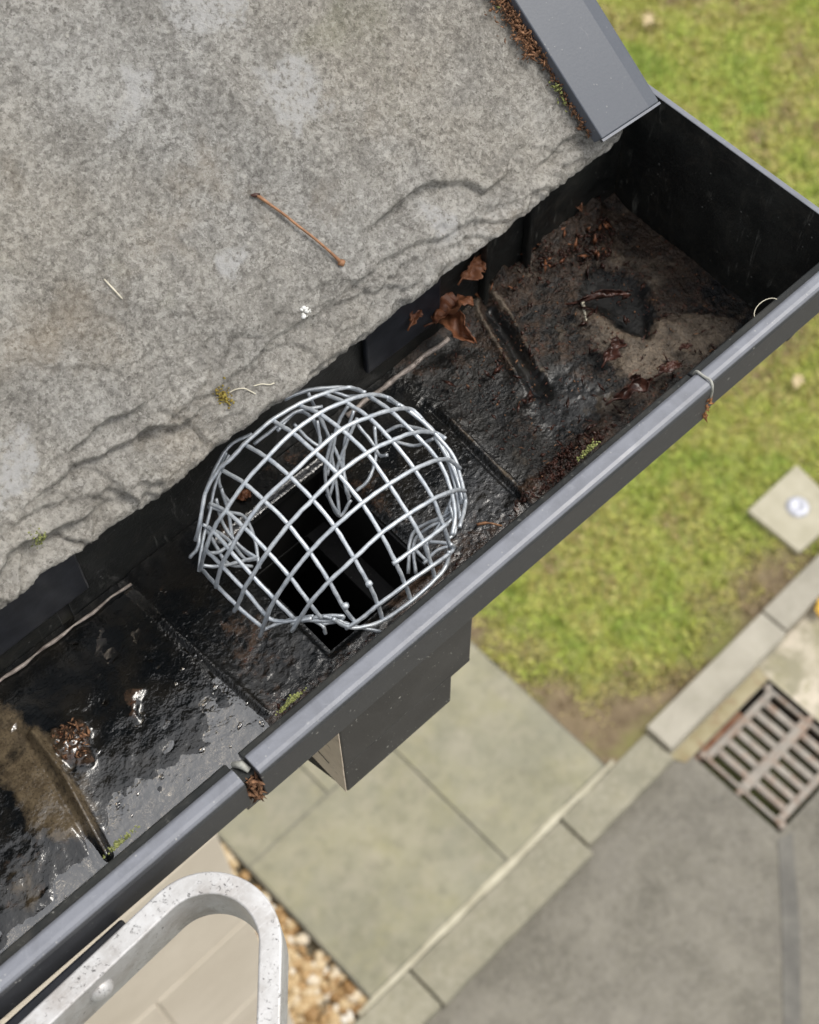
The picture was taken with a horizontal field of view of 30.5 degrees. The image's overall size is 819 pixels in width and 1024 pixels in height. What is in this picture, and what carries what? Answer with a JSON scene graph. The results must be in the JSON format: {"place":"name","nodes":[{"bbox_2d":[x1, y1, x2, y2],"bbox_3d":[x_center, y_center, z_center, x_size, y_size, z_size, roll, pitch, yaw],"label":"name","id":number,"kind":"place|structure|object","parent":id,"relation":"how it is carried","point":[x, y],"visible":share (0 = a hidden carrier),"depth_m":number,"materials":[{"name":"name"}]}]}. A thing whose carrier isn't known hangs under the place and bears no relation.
{"place":"outdoors","nodes":[
{"label":"outdoors","id":0,"kind":"place"},
{"bbox_2d":[218,837,372,1023],"bbox_3d":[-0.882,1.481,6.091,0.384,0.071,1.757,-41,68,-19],"label":"gravel","id":1,"kind":"structure","parent":0,"point":[350,999],"depth_m":5.87,"materials":[{"name":"beige gravel"}]},
{"bbox_2d":[0,605,293,1023],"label":"house","id":2,"kind":"structure","parent":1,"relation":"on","point":[203,970],"depth_m":3.75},
{"bbox_2d":[0,0,622,608],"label":"roof slate","id":3,"kind":"object","parent":2,"relation":"on","point":[396,154],"visible":0.99,"depth_m":0.62,"materials":[{"name":"stone"}]},
{"bbox_2d":[27,525,46,548],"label":"moss tuft","id":4,"kind":"object","parent":3,"relation":"on","point":[40,539],"visible":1,"depth_m":0.59,"materials":[{"name":"green plant"}]},
{"bbox_2d":[104,279,122,298],"bbox_3d":[-0.119,-0.089,0.602,0.002,0.006,0.009,-41,68,-19],"label":"straw","id":5,"kind":"object","parent":3,"relation":"on","point":[113,289],"visible":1,"depth_m":0.60,"materials":[{"name":"beige plant"}]},
{"bbox_2d":[213,377,234,408],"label":"moss tuft","id":6,"kind":"object","parent":3,"relation":"on","point":[223,396],"visible":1,"depth_m":0.62,"materials":[{"name":"yellow plant"}]},
{"bbox_2d":[229,388,255,393],"bbox_3d":[-0.070,-0.050,0.625,0.009,0.004,0.007,-41,68,-19],"label":"rootlet","id":7,"kind":"object","parent":3,"relation":"on","point":[242,388],"visible":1,"depth_m":0.62,"materials":[{"name":"plant"}]},
{"bbox_2d":[250,193,345,266],"bbox_3d":[-0.047,-0.119,0.634,0.042,0.027,0.003,22,63,12],"label":"twig","id":8,"kind":"object","parent":3,"relation":"on","point":[341,262],"visible":1,"depth_m":0.63,"materials":[{"name":"brown wood"}]},
{"bbox_2d":[300,306,310,318],"bbox_3d":[-0.044,-0.084,0.634,0.006,0.004,0.004,-41,68,-19],"label":"dropping","id":9,"kind":"object","parent":3,"relation":"on","point":[302,308],"visible":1,"depth_m":0.63,"materials":[{"name":"white"}]},
{"bbox_2d":[496,0,567,112],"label":"moss litter","id":10,"kind":"object","parent":3,"relation":"on","point":[553,86],"visible":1,"depth_m":0.68,"materials":[{"name":"plant"}]},
{"bbox_2d":[484,0,591,137],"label":"leaf litter","id":11,"kind":"object","parent":3,"relation":"on","point":[516,20],"visible":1,"depth_m":0.67,"materials":[{"name":"brown plant"}]},
{"bbox_2d":[0,84,818,1019],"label":"gutter","id":12,"kind":"object","parent":2,"relation":"attached to","point":[726,214],"visible":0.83,"depth_m":0.71,"materials":[{"name":"plastic"}]},
{"bbox_2d":[103,825,139,858],"bbox_3d":[-0.109,0.124,0.567,0.018,0.002,0.004,-41,68,-19],"label":"moss tuft","id":13,"kind":"object","parent":12,"relation":"on","point":[120,841],"visible":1,"depth_m":0.57,"materials":[{"name":"green plant"}]},
{"bbox_2d":[5,872,288,1023],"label":"ladder","id":14,"kind":"object","parent":12,"relation":"on","point":[91,980],"visible":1,"depth_m":0.56,"materials":[{"name":"metal"}]},
{"bbox_2d":[245,771,266,803],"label":"joint litter","id":15,"kind":"object","parent":12,"relation":"on","point":[254,785],"visible":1,"depth_m":0.58,"materials":[{"name":"brown plant"}]},
{"bbox_2d":[275,687,306,715],"bbox_3d":[-0.047,0.074,0.594,0.016,0.002,0.004,-41,68,-19],"label":"moss tuft","id":16,"kind":"object","parent":12,"relation":"in","point":[293,698],"visible":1,"depth_m":0.59,"materials":[{"name":"green plant"}]},
{"bbox_2d":[188,385,467,638],"bbox_3d":[-0.033,-0.002,0.664,0.127,0.094,0.116,-41,68,-19],"label":"wire strainer","id":17,"kind":"object","parent":12,"relation":"on","point":[458,490],"visible":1,"depth_m":0.64,"materials":[{"name":"silver metal"}]},
{"bbox_2d":[0,193,758,949],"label":"gutter mud","id":18,"kind":"structure","parent":12,"relation":"on","point":[52,809],"depth_m":0.73,"materials":[{"name":"black soil"}]},
{"bbox_2d":[51,717,90,759],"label":"leaf crumbs","id":19,"kind":"object","parent":18,"relation":"on","point":[82,735],"visible":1,"depth_m":0.67,"materials":[{"name":"brown plant"}]},
{"bbox_2d":[0,653,264,897],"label":"water drops","id":20,"kind":"object","parent":18,"relation":"on","point":[261,722],"visible":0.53,"depth_m":0.68,"materials":[{"name":"clear liquid"}]},
{"bbox_2d":[0,580,268,953],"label":"rainwater","id":21,"kind":"object","parent":18,"relation":"on","point":[149,805],"visible":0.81,"depth_m":0.67,"materials":[{"name":"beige liquid"}]},
{"bbox_2d":[236,489,250,500],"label":"dead leaf","id":22,"kind":"object","parent":18,"relation":"on","point":[244,494],"visible":0.81,"depth_m":0.73,"materials":[{"name":"brown plant"}]},
{"bbox_2d":[277,502,525,712],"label":"leaf crumbs","id":23,"kind":"object","parent":18,"relation":"on","point":[349,653],"visible":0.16,"depth_m":0.70,"materials":[{"name":"brown plant"}]},
{"bbox_2d":[423,292,473,326],"bbox_3d":[0.020,-0.105,0.750,0.024,0.018,0.023,7,61,4],"label":"dead leaf","id":24,"kind":"object","parent":18,"relation":"on","point":[451,303],"visible":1,"depth_m":0.75,"materials":[{"name":"brown plant"}]},
{"bbox_2d":[439,310,476,343],"bbox_3d":[0.020,-0.098,0.760,0.012,0.012,0.036,-33,66,-16],"label":"dead leaf","id":25,"kind":"object","parent":18,"relation":"on","point":[454,324],"visible":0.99,"depth_m":0.76,"materials":[{"name":"brown plant"}]},
{"bbox_2d":[476,521,501,526],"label":"twig","id":26,"kind":"object","parent":18,"relation":"on","point":[483,523],"visible":1,"depth_m":0.71,"materials":[{"name":"brown wood"}]},
{"bbox_2d":[475,221,612,298],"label":"leaf crumbs","id":27,"kind":"object","parent":18,"relation":"on","point":[606,225],"visible":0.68,"depth_m":0.79,"materials":[{"name":"brown plant"}]},
{"bbox_2d":[514,424,617,506],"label":"leaf crumbs","id":28,"kind":"object","parent":18,"relation":"on","point":[568,449],"visible":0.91,"depth_m":0.74,"materials":[{"name":"brown plant"}]},
{"bbox_2d":[413,216,743,485],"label":"leaf crumbs","id":29,"kind":"object","parent":18,"relation":"on","point":[538,426],"visible":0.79,"depth_m":0.77,"materials":[{"name":"brown plant"}]},
{"bbox_2d":[442,255,716,470],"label":"leaf crumbs","id":30,"kind":"object","parent":18,"relation":"on","point":[499,368],"visible":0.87,"depth_m":0.77,"materials":[{"name":"brown plant"}]},
{"bbox_2d":[581,302,586,320],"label":"twig","id":31,"kind":"object","parent":18,"relation":"on","point":[584,311],"visible":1,"depth_m":0.78,"materials":[{"name":"wood"}]},
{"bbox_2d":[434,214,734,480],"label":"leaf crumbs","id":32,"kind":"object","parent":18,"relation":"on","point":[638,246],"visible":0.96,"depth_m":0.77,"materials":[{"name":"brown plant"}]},
{"bbox_2d":[566,289,630,304],"bbox_3d":[0.098,-0.111,0.773,0.034,0.008,0.005,-5,61,-2],"label":"twig","id":33,"kind":"object","parent":18,"relation":"on","point":[602,293],"visible":1,"depth_m":0.77,"materials":[{"name":"wood"}]},
{"bbox_2d":[601,335,627,367],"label":"dead leaf","id":34,"kind":"object","parent":18,"relation":"on","point":[612,352],"visible":1,"depth_m":0.76,"materials":[{"name":"brown plant"}]},
{"bbox_2d":[605,377,652,405],"bbox_3d":[0.110,-0.059,0.744,0.028,0.009,0.010,-21,63,-11],"label":"dead leaf","id":35,"kind":"object","parent":18,"relation":"on","point":[628,391],"visible":1,"depth_m":0.74,"materials":[{"name":"brown plant"}]},
{"bbox_2d":[629,372,648,387],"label":"dead leaf","id":36,"kind":"object","parent":18,"relation":"on","point":[634,376],"visible":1,"depth_m":0.75,"materials":[{"name":"brown plant"}]},
{"bbox_2d":[653,360,682,377],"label":"dead leaf","id":37,"kind":"object","parent":18,"relation":"on","point":[671,366],"visible":1,"depth_m":0.76,"materials":[{"name":"brown plant"}]},
{"bbox_2d":[679,343,692,350],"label":"dead leaf","id":38,"kind":"object","parent":18,"relation":"on","point":[685,346],"visible":1,"depth_m":0.77,"materials":[{"name":"brown plant"}]},
{"bbox_2d":[407,310,422,330],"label":"dead leaf","id":39,"kind":"object","parent":12,"relation":"on","point":[414,318],"visible":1,"depth_m":0.74,"materials":[{"name":"brown plant"}]},
{"bbox_2d":[457,254,485,285],"bbox_3d":[0.033,-0.121,0.749,0.010,0.011,0.022,29,65,16],"label":"dead leaf","id":40,"kind":"object","parent":12,"relation":"on","point":[476,268],"visible":1,"depth_m":0.75,"materials":[{"name":"brown plant"}]},
{"bbox_2d":[491,196,616,291],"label":"leaf crumbs","id":41,"kind":"object","parent":12,"relation":"on","point":[587,251],"visible":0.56,"depth_m":0.79,"materials":[{"name":"brown plant"}]},
{"bbox_2d":[576,203,582,211],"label":"dead leaf","id":42,"kind":"object","parent":12,"relation":"on","point":[580,207],"visible":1,"depth_m":0.80,"materials":[{"name":"brown plant"}]},
{"bbox_2d":[576,439,600,461],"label":"moss tuft","id":43,"kind":"object","parent":12,"relation":"on","point":[590,447],"visible":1,"depth_m":0.65,"materials":[{"name":"green plant"}]},
{"bbox_2d":[702,396,714,422],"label":"joint litter","id":44,"kind":"object","parent":12,"relation":"on","point":[706,407],"visible":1,"depth_m":0.67,"materials":[{"name":"brown plant"}]},
{"bbox_2d":[754,298,776,316],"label":"grass stalk","id":45,"kind":"object","parent":12,"relation":"on","point":[761,302],"depth_m":0.69,"materials":[{"name":"plant"}]},
{"bbox_2d":[505,0,660,142],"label":"verge trim","id":46,"kind":"structure","parent":2,"relation":"attached to","point":[606,88],"depth_m":0.68,"materials":[{"name":"plastic"}]},
{"bbox_2d":[217,642,604,1003],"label":"path","id":47,"kind":"structure","parent":0,"point":[379,875],"depth_m":6.15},
{"bbox_2d":[427,669,818,1023],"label":"road","id":48,"kind":"structure","parent":0,"point":[663,906],"depth_m":6.02,"materials":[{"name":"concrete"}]},
{"bbox_2d":[354,555,818,1023],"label":"kerb","id":49,"kind":"structure","parent":48,"relation":"on","point":[522,887],"depth_m":6.11,"materials":[{"name":"concrete"}]},
{"bbox_2d":[815,598,818,615],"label":"fallen leaf","id":50,"kind":"object","parent":49,"relation":"on","point":[817,608],"visible":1,"depth_m":6.62,"materials":[{"name":"plant"}]},
{"bbox_2d":[671,667,767,761],"bbox_3d":[1.327,0.876,6.447,0.598,0.001,0.074,-41,68,-19],"label":"gutter channel","id":51,"kind":"object","parent":48,"relation":"on","point":[697,739],"visible":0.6,"depth_m":6.45,"materials":[{"name":"beige concrete"}]},
{"bbox_2d":[694,680,818,831],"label":"storm drain","id":52,"kind":"object","parent":48,"relation":"in","point":[794,719],"visible":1,"depth_m":6.38,"materials":[{"name":"metal"}]},
{"bbox_2d":[758,606,818,720],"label":"concrete apron","id":53,"kind":"object","parent":48,"relation":"on","point":[789,666],"visible":1,"depth_m":6.56,"materials":[{"name":"beige concrete"}]},
{"bbox_2d":[778,832,800,1023],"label":"road patch","id":54,"kind":"object","parent":48,"relation":"on","point":[791,955],"visible":1,"depth_m":6.00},
{"bbox_2d":[471,0,818,768],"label":"lawn","id":55,"kind":"structure","parent":0,"point":[633,716],"depth_m":6.75,"materials":[{"name":"plant"}]},
{"bbox_2d":[642,13,653,27],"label":"fallen leaf","id":56,"kind":"object","parent":55,"relation":"on","point":[648,18],"visible":1,"depth_m":8.32,"materials":[{"name":"beige plant"}]},
{"bbox_2d":[747,465,818,555],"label":"marker stone","id":57,"kind":"object","parent":55,"relation":"on","point":[785,509],"visible":0.98,"depth_m":6.84,"materials":[{"name":"stone"}]},
{"bbox_2d":[791,374,803,388],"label":"fallen leaf","id":58,"kind":"object","parent":55,"relation":"on","point":[797,380],"visible":1,"depth_m":7.15,"materials":[{"name":"beige plant"}]},
{"bbox_2d":[538,680,818,832],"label":"ground","id":59,"kind":"structure","parent":0,"point":[755,794],"depth_m":6.62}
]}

